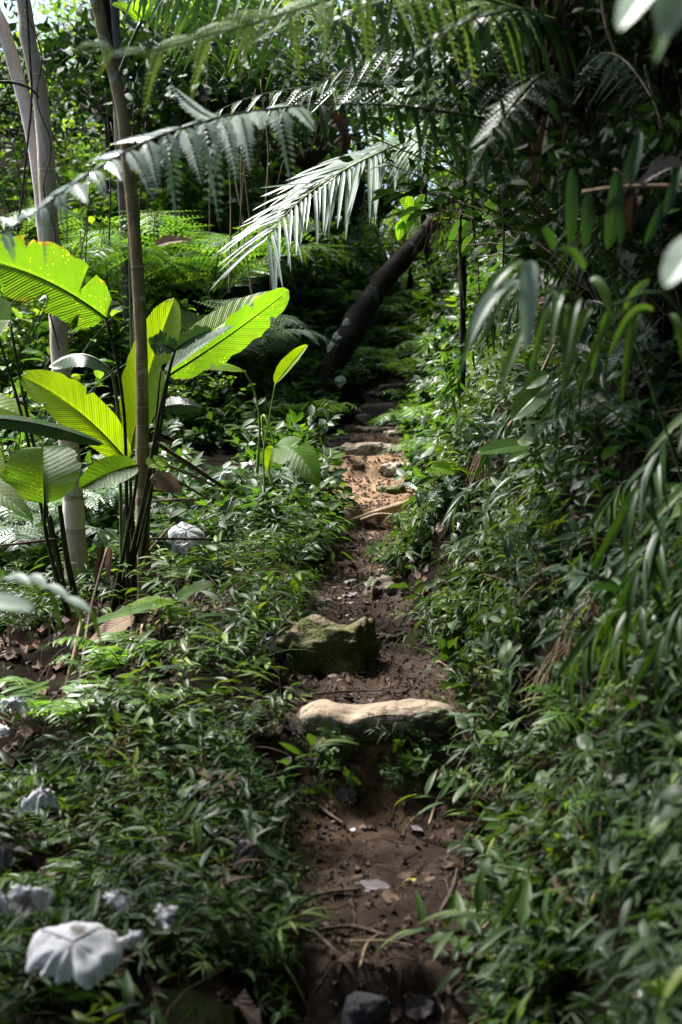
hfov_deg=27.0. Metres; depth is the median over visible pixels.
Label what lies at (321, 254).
leafy shrub
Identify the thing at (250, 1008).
leaf litter
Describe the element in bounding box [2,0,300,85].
forest tree
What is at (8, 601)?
fern
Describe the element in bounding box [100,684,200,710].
fern
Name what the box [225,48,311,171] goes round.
leafy shrub
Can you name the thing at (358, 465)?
stone
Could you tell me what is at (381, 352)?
fern
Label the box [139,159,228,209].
leafy shrub
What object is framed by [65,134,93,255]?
bare stem
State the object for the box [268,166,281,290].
bare stem
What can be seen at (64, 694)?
dead leaf
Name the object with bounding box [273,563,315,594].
herb
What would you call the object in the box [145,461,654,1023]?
twig litter
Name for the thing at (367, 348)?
fern
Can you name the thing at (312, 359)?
fern
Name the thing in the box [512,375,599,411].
glossy shrub
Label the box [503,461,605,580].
glossy shrub
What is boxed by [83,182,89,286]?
bare stem
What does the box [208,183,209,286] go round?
bare stem
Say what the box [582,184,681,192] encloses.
dry cane
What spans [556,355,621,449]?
bamboo spray
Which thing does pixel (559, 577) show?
herb
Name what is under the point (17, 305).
fern
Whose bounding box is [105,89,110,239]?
bare stem
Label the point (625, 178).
dry cane
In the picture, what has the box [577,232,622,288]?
bamboo spray
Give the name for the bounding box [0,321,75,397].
leafy shrub
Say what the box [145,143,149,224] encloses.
bare stem
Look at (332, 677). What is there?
pebble
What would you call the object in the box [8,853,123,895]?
fern
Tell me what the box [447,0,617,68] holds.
leafy shrub
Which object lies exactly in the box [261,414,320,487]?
broadleaf plant
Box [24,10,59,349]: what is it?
vine
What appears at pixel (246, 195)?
bare stem
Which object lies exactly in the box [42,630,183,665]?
fern
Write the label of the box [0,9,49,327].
slim tree
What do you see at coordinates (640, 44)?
forest tree
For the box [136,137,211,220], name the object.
leafy shrub
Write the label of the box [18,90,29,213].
bare stem
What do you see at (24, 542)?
dry stalk
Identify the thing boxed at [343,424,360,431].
stone
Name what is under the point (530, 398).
sapling
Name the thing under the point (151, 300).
leafy shrub
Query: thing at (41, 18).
sky
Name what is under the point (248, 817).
ground cover
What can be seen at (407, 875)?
dead leaf
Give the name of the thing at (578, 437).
glossy shrub
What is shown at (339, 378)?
dried leaf
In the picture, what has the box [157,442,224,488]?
dry stalk
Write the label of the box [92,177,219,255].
leafy shrub
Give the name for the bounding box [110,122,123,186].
bare stem
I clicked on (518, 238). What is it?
bamboo spray
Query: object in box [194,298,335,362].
fern
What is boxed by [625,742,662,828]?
stick
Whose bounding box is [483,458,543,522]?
bamboo spray
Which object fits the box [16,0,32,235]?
vine
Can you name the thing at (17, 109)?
leafy shrub
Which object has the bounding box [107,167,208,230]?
leafy shrub
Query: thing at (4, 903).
dried leaf
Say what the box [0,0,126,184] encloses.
forest tree
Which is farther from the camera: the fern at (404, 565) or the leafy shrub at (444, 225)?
the leafy shrub at (444, 225)
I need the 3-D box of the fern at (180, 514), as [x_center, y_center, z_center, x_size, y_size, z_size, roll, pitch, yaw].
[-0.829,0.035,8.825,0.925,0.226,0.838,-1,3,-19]
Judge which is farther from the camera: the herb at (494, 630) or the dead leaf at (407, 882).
the herb at (494, 630)
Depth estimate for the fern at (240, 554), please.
7.54 m
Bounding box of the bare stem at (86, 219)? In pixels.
[79,164,87,258]
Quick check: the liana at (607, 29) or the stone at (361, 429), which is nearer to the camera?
the liana at (607, 29)
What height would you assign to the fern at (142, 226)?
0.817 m
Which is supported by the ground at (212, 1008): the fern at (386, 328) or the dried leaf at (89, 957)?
the fern at (386, 328)
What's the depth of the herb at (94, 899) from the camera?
3.97 m
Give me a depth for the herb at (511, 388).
7.22 m
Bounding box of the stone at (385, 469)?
[378,462,410,476]
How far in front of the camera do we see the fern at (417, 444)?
9.91 m
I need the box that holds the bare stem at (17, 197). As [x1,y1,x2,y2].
[16,160,19,235]
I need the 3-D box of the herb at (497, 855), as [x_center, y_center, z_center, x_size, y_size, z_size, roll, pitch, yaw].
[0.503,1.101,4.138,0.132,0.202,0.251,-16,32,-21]
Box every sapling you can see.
[290,580,305,608]
[395,191,452,240]
[431,460,455,480]
[447,172,494,296]
[478,438,537,462]
[511,369,578,420]
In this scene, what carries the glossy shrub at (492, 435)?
on the ground at (212, 1008)
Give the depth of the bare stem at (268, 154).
10.53 m
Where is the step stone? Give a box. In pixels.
[296,698,455,740]
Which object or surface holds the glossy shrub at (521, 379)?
on the ground at (212, 1008)
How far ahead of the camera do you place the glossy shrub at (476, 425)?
7.62 m
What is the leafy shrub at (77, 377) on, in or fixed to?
on the ground at (212, 1008)
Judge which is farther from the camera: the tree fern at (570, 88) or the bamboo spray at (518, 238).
the bamboo spray at (518, 238)
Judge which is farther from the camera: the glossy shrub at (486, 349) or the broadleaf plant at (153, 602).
the glossy shrub at (486, 349)
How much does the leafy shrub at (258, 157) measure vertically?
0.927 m
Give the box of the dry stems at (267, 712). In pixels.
[1,228,681,1023]
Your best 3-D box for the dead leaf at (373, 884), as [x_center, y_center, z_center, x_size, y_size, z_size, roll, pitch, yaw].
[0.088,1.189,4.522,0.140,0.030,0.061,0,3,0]
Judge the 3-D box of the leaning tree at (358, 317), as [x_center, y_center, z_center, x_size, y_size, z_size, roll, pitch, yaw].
[0.720,-2.542,13.957,0.291,3.090,3.027,2,3,43]
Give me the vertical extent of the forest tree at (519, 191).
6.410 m
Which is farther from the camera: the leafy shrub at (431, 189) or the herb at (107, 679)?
the leafy shrub at (431, 189)
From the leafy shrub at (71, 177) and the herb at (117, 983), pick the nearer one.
the herb at (117, 983)
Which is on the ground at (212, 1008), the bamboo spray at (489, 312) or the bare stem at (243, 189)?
the bare stem at (243, 189)
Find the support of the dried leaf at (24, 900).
on the ground cover at (248, 817)
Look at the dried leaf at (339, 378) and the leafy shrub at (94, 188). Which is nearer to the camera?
the dried leaf at (339, 378)
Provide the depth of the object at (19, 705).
5.28 m
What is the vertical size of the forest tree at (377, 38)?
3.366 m
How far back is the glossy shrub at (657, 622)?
4.03 m
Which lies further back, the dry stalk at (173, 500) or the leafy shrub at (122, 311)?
the leafy shrub at (122, 311)
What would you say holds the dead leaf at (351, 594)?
on the path
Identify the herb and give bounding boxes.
[5,800,52,863]
[6,875,98,931]
[55,796,79,859]
[59,671,109,723]
[59,974,143,1013]
[63,658,119,700]
[85,997,126,1023]
[92,585,135,608]
[100,712,152,733]
[101,559,180,597]
[117,805,196,895]
[118,562,168,597]
[122,616,185,639]
[122,658,198,687]
[125,579,170,623]
[133,696,191,781]
[138,553,204,607]
[149,580,175,614]
[157,555,179,589]
[160,708,209,768]
[187,579,238,611]
[195,622,246,676]
[196,655,277,709]
[196,743,266,785]
[206,530,235,589]
[237,609,269,651]
[240,570,282,647]
[244,734,358,806]
[258,605,297,620]
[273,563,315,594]
[289,582,331,614]
[302,512,329,563]
[378,889,515,967]
[394,769,494,833]
[418,866,597,973]
[427,452,469,475]
[427,587,488,639]
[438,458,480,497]
[467,517,531,598]
[481,988,538,1023]
[485,960,579,995]
[487,599,532,655]
[487,844,549,912]
[503,379,526,433]
[506,449,531,487]
[518,664,586,755]
[524,1007,582,1023]
[525,512,580,565]
[533,927,561,986]
[540,510,606,604]
[551,552,640,605]
[563,840,649,907]
[574,697,664,720]
[577,406,599,434]
[589,575,620,606]
[640,723,681,784]
[644,782,681,846]
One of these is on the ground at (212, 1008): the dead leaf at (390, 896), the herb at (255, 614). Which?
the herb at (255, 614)
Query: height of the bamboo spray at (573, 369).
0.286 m
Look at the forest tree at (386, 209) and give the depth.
22.73 m
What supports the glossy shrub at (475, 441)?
on the ground at (212, 1008)
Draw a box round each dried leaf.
[0,724,9,737]
[0,839,29,868]
[0,892,9,915]
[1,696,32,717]
[7,884,51,915]
[20,783,59,814]
[26,921,122,989]
[102,889,131,911]
[117,929,145,949]
[151,902,177,931]
[166,540,191,555]
[168,522,205,546]
[219,471,235,481]
[233,835,262,870]
[241,460,259,473]
[254,635,282,653]
[320,466,327,474]
[334,375,346,387]
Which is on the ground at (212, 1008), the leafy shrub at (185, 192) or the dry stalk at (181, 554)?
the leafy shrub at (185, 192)
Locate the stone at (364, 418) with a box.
[355,414,371,423]
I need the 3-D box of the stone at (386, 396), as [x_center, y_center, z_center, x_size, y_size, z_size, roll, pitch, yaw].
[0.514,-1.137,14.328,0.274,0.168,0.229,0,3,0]
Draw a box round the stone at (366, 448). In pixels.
[339,442,398,455]
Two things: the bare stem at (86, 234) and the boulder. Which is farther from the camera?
the bare stem at (86, 234)
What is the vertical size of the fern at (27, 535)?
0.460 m
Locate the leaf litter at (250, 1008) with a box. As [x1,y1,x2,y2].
[0,236,681,1023]
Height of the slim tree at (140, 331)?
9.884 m
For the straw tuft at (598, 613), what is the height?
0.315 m
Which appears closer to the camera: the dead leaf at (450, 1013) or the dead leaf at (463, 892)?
the dead leaf at (450, 1013)
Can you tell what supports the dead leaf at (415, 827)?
on the path
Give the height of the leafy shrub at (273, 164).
1.540 m
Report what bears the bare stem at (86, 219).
on the ground at (212, 1008)
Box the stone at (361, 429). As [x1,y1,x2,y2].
[352,426,394,433]
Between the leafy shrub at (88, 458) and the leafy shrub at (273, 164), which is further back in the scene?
the leafy shrub at (273, 164)
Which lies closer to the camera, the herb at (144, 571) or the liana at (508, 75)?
the liana at (508, 75)
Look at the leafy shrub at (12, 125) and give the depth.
18.18 m
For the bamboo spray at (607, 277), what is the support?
attached to the glossy shrub at (641, 272)
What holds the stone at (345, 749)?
on the path
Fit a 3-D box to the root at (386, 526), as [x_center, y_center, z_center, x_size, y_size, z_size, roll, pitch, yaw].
[0.360,0.082,9.178,0.272,0.029,0.024,0,3,-7]
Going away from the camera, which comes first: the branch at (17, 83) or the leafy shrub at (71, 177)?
the branch at (17, 83)
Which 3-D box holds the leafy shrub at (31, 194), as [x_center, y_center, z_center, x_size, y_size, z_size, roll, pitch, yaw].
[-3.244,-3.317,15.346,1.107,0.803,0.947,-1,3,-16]
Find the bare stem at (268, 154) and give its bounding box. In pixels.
[260,79,268,225]
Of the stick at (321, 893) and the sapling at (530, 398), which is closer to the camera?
the stick at (321, 893)
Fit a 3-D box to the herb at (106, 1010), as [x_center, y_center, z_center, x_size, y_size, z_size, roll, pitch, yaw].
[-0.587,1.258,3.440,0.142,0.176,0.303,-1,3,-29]
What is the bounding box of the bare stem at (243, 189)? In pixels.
[238,88,255,246]
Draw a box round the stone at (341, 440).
[324,436,364,444]
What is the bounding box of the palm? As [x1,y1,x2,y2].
[210,12,532,426]
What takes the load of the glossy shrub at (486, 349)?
on the ground at (212, 1008)
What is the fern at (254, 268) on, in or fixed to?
on the ground at (212, 1008)
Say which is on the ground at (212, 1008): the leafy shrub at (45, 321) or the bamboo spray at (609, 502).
the leafy shrub at (45, 321)
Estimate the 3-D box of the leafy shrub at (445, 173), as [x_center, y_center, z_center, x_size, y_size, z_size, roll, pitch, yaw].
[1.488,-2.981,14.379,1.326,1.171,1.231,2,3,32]
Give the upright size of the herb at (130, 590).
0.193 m
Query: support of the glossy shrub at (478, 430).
on the ground at (212, 1008)
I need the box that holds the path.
[253,378,511,1023]
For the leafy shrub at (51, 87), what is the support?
on the ground at (212, 1008)
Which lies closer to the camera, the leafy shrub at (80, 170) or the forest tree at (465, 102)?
the forest tree at (465, 102)
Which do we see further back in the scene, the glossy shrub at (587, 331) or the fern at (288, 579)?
the fern at (288, 579)
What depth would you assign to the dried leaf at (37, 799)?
4.46 m
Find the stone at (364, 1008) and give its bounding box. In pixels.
[342,991,390,1023]
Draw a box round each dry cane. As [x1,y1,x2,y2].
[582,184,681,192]
[613,168,631,184]
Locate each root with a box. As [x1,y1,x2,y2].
[349,500,409,522]
[360,512,410,521]
[376,525,402,526]
[376,631,406,640]
[377,634,400,640]
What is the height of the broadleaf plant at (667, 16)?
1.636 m
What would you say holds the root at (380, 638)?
on the path
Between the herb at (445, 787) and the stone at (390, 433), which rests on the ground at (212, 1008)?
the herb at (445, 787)
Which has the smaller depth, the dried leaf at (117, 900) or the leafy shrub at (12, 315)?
the dried leaf at (117, 900)
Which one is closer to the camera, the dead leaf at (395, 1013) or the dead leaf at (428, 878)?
the dead leaf at (395, 1013)
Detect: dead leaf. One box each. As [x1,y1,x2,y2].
[61,686,73,698]
[86,614,134,647]
[94,545,103,587]
[105,547,112,582]
[150,470,182,492]
[155,235,190,245]
[312,922,327,925]
[312,973,324,984]
[315,595,325,601]
[329,109,350,160]
[335,1011,342,1023]
[336,947,354,961]
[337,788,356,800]
[342,592,357,596]
[348,879,390,891]
[351,874,362,878]
[382,889,398,902]
[389,997,401,1023]
[397,625,404,631]
[397,871,412,878]
[398,797,404,805]
[403,877,415,883]
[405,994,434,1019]
[407,825,423,832]
[424,876,434,881]
[442,1004,457,1023]
[443,860,455,868]
[452,884,469,899]
[623,190,641,233]
[640,155,681,184]
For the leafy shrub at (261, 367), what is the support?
on the ground at (212, 1008)
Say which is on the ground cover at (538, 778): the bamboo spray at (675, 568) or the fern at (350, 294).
the bamboo spray at (675, 568)
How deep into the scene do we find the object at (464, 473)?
7.30 m
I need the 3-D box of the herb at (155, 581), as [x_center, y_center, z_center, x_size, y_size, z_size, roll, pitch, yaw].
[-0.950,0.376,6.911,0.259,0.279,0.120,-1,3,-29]
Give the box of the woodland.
[1,0,455,255]
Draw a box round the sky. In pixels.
[0,0,477,256]
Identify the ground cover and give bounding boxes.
[0,76,583,596]
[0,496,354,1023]
[269,717,480,798]
[350,134,681,1023]
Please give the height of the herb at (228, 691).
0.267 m
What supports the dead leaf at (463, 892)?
on the path
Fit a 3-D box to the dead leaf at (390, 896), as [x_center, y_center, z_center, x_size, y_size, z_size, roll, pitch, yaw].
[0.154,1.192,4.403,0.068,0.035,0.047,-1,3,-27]
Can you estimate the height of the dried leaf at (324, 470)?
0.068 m
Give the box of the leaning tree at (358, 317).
[304,150,487,402]
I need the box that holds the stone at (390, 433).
[383,430,403,436]
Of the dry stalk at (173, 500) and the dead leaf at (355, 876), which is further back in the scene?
the dry stalk at (173, 500)
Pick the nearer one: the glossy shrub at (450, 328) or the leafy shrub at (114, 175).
the glossy shrub at (450, 328)
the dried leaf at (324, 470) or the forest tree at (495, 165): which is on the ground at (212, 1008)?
the forest tree at (495, 165)
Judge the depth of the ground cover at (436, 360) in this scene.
11.38 m
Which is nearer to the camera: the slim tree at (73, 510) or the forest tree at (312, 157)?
the slim tree at (73, 510)
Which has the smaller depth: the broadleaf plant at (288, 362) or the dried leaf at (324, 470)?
the broadleaf plant at (288, 362)
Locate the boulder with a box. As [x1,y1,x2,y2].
[274,614,380,676]
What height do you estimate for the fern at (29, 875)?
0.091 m
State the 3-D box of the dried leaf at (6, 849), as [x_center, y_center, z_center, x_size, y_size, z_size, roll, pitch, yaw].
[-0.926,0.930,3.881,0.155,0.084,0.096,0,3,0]
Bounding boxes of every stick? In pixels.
[296,887,359,901]
[297,792,344,825]
[308,926,365,991]
[310,689,384,695]
[319,924,387,936]
[350,939,414,946]
[359,934,378,967]
[428,784,444,824]
[434,993,444,1011]
[438,868,458,912]
[474,917,492,935]
[579,884,605,932]
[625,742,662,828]
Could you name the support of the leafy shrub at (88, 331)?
on the ground at (212, 1008)
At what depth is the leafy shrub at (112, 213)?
15.05 m
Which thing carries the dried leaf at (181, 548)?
on the dry stalk at (181, 554)
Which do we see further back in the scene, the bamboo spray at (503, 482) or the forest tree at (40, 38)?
the forest tree at (40, 38)
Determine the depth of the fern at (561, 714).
4.58 m
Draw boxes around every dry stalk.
[0,538,54,546]
[62,619,84,692]
[79,547,107,675]
[149,522,174,550]
[149,537,234,541]
[152,498,199,502]
[152,553,209,556]
[155,470,209,500]
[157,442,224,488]
[167,464,215,486]
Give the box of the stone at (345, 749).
[309,733,363,765]
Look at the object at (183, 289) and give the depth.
12.51 m
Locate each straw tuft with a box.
[464,436,499,494]
[525,639,595,712]
[549,589,609,662]
[604,287,663,390]
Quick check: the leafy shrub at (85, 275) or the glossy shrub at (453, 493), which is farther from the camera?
the leafy shrub at (85, 275)
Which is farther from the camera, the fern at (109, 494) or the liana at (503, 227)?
the fern at (109, 494)
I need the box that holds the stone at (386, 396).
[379,392,400,400]
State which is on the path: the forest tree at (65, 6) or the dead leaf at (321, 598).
the dead leaf at (321, 598)
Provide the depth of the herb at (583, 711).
4.19 m
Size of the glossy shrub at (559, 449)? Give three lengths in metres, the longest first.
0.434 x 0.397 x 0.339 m
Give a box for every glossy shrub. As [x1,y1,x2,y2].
[400,476,482,527]
[435,296,477,347]
[439,427,481,457]
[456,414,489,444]
[456,420,508,454]
[458,309,521,371]
[460,410,489,441]
[461,390,511,473]
[472,409,553,456]
[485,430,549,449]
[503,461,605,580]
[507,321,605,415]
[511,359,543,386]
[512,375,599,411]
[523,422,581,500]
[535,312,620,358]
[540,429,577,485]
[542,548,605,626]
[547,482,681,612]
[553,299,625,390]
[554,589,611,640]
[556,387,640,490]
[558,421,595,460]
[575,333,681,402]
[578,206,653,251]
[590,419,681,508]
[597,398,681,450]
[598,531,681,619]
[600,247,643,295]
[614,255,657,281]
[632,340,681,404]
[646,589,681,649]
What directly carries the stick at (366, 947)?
on the path
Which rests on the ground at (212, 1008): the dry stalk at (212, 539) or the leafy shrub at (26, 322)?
the leafy shrub at (26, 322)
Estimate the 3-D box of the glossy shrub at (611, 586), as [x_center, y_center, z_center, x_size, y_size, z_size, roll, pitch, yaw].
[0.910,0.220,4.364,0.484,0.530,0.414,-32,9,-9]
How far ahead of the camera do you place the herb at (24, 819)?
4.76 m
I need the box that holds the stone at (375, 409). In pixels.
[359,403,402,419]
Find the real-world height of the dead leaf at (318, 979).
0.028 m
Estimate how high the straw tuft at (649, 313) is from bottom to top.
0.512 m
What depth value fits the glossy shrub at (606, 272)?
6.30 m
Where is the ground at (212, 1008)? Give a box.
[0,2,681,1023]
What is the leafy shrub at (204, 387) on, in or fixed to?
on the ground at (212, 1008)
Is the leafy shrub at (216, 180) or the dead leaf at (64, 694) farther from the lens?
the leafy shrub at (216, 180)
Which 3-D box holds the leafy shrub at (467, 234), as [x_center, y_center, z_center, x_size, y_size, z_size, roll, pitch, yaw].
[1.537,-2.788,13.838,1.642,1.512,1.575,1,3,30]
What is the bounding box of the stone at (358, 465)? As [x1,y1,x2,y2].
[351,461,363,469]
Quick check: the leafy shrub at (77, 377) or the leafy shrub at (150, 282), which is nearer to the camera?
the leafy shrub at (77, 377)
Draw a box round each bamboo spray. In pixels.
[433,348,479,429]
[437,476,499,533]
[469,267,542,350]
[471,408,540,483]
[475,307,516,367]
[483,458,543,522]
[491,403,533,440]
[505,265,564,340]
[508,232,544,260]
[533,385,588,466]
[534,239,616,339]
[545,355,592,426]
[547,215,604,288]
[549,373,579,422]
[551,604,658,713]
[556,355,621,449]
[564,221,601,284]
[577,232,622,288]
[579,596,681,708]
[585,477,650,554]
[589,412,681,575]
[594,485,681,658]
[600,257,643,316]
[628,592,681,698]
[654,547,681,632]
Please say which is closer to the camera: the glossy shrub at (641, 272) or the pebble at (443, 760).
the pebble at (443, 760)
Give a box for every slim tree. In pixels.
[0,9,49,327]
[16,0,91,596]
[89,0,152,599]
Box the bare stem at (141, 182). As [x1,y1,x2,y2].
[139,122,145,216]
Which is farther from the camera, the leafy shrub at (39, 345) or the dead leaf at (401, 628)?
the leafy shrub at (39, 345)
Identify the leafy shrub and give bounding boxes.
[0,60,78,155]
[0,120,113,241]
[0,138,11,152]
[0,141,71,238]
[0,153,77,226]
[0,161,23,186]
[0,164,117,257]
[0,170,118,253]
[0,176,80,227]
[0,216,128,401]
[0,276,123,396]
[0,282,41,355]
[0,305,91,388]
[0,310,125,534]
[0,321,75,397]
[0,330,79,395]
[0,364,55,455]
[0,398,91,510]
[0,413,104,523]
[7,84,63,128]
[10,70,74,131]
[11,347,119,444]
[15,169,138,236]
[17,125,99,181]
[18,239,110,305]
[20,155,142,228]
[24,70,83,131]
[30,220,112,253]
[50,107,131,182]
[58,166,104,197]
[64,154,231,253]
[66,176,195,229]
[67,74,130,141]
[67,133,102,190]
[68,316,114,355]
[68,322,129,380]
[78,56,270,225]
[78,130,162,203]
[78,143,195,246]
[78,291,129,369]
[87,139,154,172]
[91,224,189,307]
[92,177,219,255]
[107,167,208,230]
[107,287,171,313]
[108,288,156,333]
[122,308,206,388]
[126,338,223,416]
[129,99,315,255]
[135,106,302,273]
[136,128,233,207]
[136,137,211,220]
[136,158,240,233]
[137,135,227,196]
[137,141,273,242]
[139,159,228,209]
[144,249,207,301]
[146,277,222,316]
[148,181,262,241]
[168,370,252,429]
[182,147,265,229]
[188,142,266,224]
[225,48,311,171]
[237,327,295,391]
[250,310,336,363]
[256,213,360,305]
[260,324,327,365]
[290,173,327,208]
[298,190,336,242]
[304,236,364,308]
[316,296,351,328]
[332,203,423,290]
[353,14,662,312]
[367,114,623,313]
[392,154,494,272]
[411,236,471,301]
[421,180,496,260]
[428,176,457,216]
[431,72,681,323]
[432,151,488,231]
[446,14,649,101]
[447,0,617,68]
[586,7,669,239]
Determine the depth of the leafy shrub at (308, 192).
16.77 m
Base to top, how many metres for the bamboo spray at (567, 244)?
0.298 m
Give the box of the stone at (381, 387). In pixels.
[378,382,410,391]
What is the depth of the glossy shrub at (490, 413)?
6.96 m
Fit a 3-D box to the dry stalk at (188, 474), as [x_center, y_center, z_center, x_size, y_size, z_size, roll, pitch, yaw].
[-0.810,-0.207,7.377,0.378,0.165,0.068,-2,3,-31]
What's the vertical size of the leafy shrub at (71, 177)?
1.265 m
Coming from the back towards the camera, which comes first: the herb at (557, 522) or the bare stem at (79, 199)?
the bare stem at (79, 199)
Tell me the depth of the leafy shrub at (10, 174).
15.94 m
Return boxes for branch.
[0,80,38,97]
[494,158,557,194]
[504,344,554,436]
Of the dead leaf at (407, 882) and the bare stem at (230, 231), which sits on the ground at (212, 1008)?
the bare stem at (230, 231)
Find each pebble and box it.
[326,674,337,679]
[331,819,340,824]
[359,824,371,830]
[440,756,455,764]
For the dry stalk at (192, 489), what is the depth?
7.50 m
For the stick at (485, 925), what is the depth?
4.20 m
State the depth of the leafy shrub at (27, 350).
10.98 m
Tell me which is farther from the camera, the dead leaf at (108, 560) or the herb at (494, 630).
the dead leaf at (108, 560)
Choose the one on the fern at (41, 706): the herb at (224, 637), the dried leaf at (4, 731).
the dried leaf at (4, 731)
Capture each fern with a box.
[0,0,681,265]
[0,205,332,302]
[0,258,128,331]
[0,465,166,536]
[0,512,116,558]
[0,569,102,650]
[0,676,125,726]
[0,899,14,928]
[0,927,33,974]
[1,762,99,788]
[2,229,244,323]
[5,481,163,512]
[6,871,36,912]
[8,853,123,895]
[28,819,109,848]
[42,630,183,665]
[46,653,113,673]
[79,654,130,667]
[83,216,367,309]
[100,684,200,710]
[102,0,425,342]
[152,503,259,523]
[167,565,223,581]
[170,466,335,495]
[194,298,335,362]
[198,465,342,487]
[208,549,287,563]
[257,357,374,380]
[262,398,359,419]
[263,570,319,584]
[313,288,362,311]
[326,346,388,366]
[345,297,417,318]
[355,346,416,364]
[366,399,435,429]
[367,325,407,342]
[370,357,419,377]
[371,311,416,325]
[375,289,417,315]
[375,556,418,576]
[378,389,414,401]
[380,431,443,458]
[389,331,456,359]
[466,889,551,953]
[475,343,562,379]
[514,682,613,748]
[523,461,577,487]
[533,389,677,440]
[553,769,669,817]
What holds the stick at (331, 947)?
on the path
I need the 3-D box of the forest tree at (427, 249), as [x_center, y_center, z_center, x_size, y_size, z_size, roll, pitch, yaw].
[1.108,-4.208,17.345,3.872,3.935,3.839,0,3,0]
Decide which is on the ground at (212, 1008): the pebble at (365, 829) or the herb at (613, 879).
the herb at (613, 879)
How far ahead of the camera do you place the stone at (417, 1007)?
3.93 m
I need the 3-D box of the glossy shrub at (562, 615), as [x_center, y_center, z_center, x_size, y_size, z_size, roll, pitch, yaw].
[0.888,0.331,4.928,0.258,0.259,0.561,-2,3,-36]
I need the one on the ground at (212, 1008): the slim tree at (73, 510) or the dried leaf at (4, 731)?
the slim tree at (73, 510)
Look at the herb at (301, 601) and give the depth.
6.65 m
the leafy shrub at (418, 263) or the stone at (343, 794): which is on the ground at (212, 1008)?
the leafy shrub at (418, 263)
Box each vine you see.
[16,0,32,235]
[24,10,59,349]
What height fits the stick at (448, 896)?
0.048 m
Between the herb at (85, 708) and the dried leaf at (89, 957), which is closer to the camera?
the dried leaf at (89, 957)
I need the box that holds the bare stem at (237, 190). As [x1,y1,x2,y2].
[233,104,245,229]
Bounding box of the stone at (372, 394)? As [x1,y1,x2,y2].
[365,391,379,397]
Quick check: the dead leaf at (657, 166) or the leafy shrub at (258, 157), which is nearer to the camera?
the dead leaf at (657, 166)
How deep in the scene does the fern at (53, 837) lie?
4.83 m
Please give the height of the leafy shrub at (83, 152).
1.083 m
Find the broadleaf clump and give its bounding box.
[0,234,288,621]
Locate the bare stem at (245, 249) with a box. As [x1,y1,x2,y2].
[241,177,252,294]
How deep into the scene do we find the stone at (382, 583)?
7.46 m
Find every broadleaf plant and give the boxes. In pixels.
[85,580,214,627]
[112,0,156,350]
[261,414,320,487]
[263,345,307,492]
[616,0,681,286]
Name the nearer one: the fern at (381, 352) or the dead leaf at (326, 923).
the dead leaf at (326, 923)
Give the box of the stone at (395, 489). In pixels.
[376,484,404,494]
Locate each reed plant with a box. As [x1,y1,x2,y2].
[459,246,681,404]
[542,131,681,482]
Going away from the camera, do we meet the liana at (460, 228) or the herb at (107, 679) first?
the herb at (107, 679)
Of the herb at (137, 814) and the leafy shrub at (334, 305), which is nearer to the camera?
the herb at (137, 814)
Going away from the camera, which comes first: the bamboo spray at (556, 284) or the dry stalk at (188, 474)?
the bamboo spray at (556, 284)
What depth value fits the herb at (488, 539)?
5.53 m
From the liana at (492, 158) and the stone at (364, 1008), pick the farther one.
the liana at (492, 158)
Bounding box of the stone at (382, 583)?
[364,575,398,596]
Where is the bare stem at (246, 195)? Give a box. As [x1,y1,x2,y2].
[241,152,253,257]
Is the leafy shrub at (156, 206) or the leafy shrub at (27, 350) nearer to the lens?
the leafy shrub at (27, 350)
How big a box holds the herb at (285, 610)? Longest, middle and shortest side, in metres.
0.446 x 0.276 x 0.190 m
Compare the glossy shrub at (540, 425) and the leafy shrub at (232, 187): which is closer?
the glossy shrub at (540, 425)
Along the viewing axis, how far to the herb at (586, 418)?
5.72 m
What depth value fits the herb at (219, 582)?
6.45 m
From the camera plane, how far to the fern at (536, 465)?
5.88 m
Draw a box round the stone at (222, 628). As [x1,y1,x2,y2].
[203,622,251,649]
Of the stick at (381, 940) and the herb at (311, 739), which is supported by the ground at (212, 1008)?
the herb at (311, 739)
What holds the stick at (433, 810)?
on the path
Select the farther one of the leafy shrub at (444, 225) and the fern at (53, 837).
the leafy shrub at (444, 225)
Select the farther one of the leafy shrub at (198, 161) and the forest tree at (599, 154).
the leafy shrub at (198, 161)
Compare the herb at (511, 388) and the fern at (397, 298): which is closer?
the herb at (511, 388)
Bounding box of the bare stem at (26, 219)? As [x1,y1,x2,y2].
[24,183,26,245]
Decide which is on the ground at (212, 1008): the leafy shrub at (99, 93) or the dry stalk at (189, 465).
the leafy shrub at (99, 93)
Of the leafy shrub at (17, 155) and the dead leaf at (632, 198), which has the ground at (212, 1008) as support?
the leafy shrub at (17, 155)
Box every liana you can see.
[457,136,466,309]
[470,135,476,259]
[474,55,517,181]
[477,55,515,154]
[502,189,504,279]
[600,0,618,81]
[613,53,637,167]
[643,64,665,158]
[671,57,681,154]
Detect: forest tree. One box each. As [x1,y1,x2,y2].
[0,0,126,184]
[0,0,160,127]
[0,0,271,243]
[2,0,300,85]
[32,30,317,250]
[90,5,385,237]
[110,0,129,356]
[120,0,379,59]
[148,40,443,241]
[223,0,531,239]
[229,0,433,250]
[232,0,681,175]
[290,15,489,300]
[307,3,641,201]
[315,127,372,201]
[335,196,454,310]
[340,73,677,241]
[344,141,452,265]
[372,66,681,285]
[514,149,531,217]
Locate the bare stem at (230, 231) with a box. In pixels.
[228,136,230,292]
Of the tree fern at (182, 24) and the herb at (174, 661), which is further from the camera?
the tree fern at (182, 24)
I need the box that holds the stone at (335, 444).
[327,442,340,450]

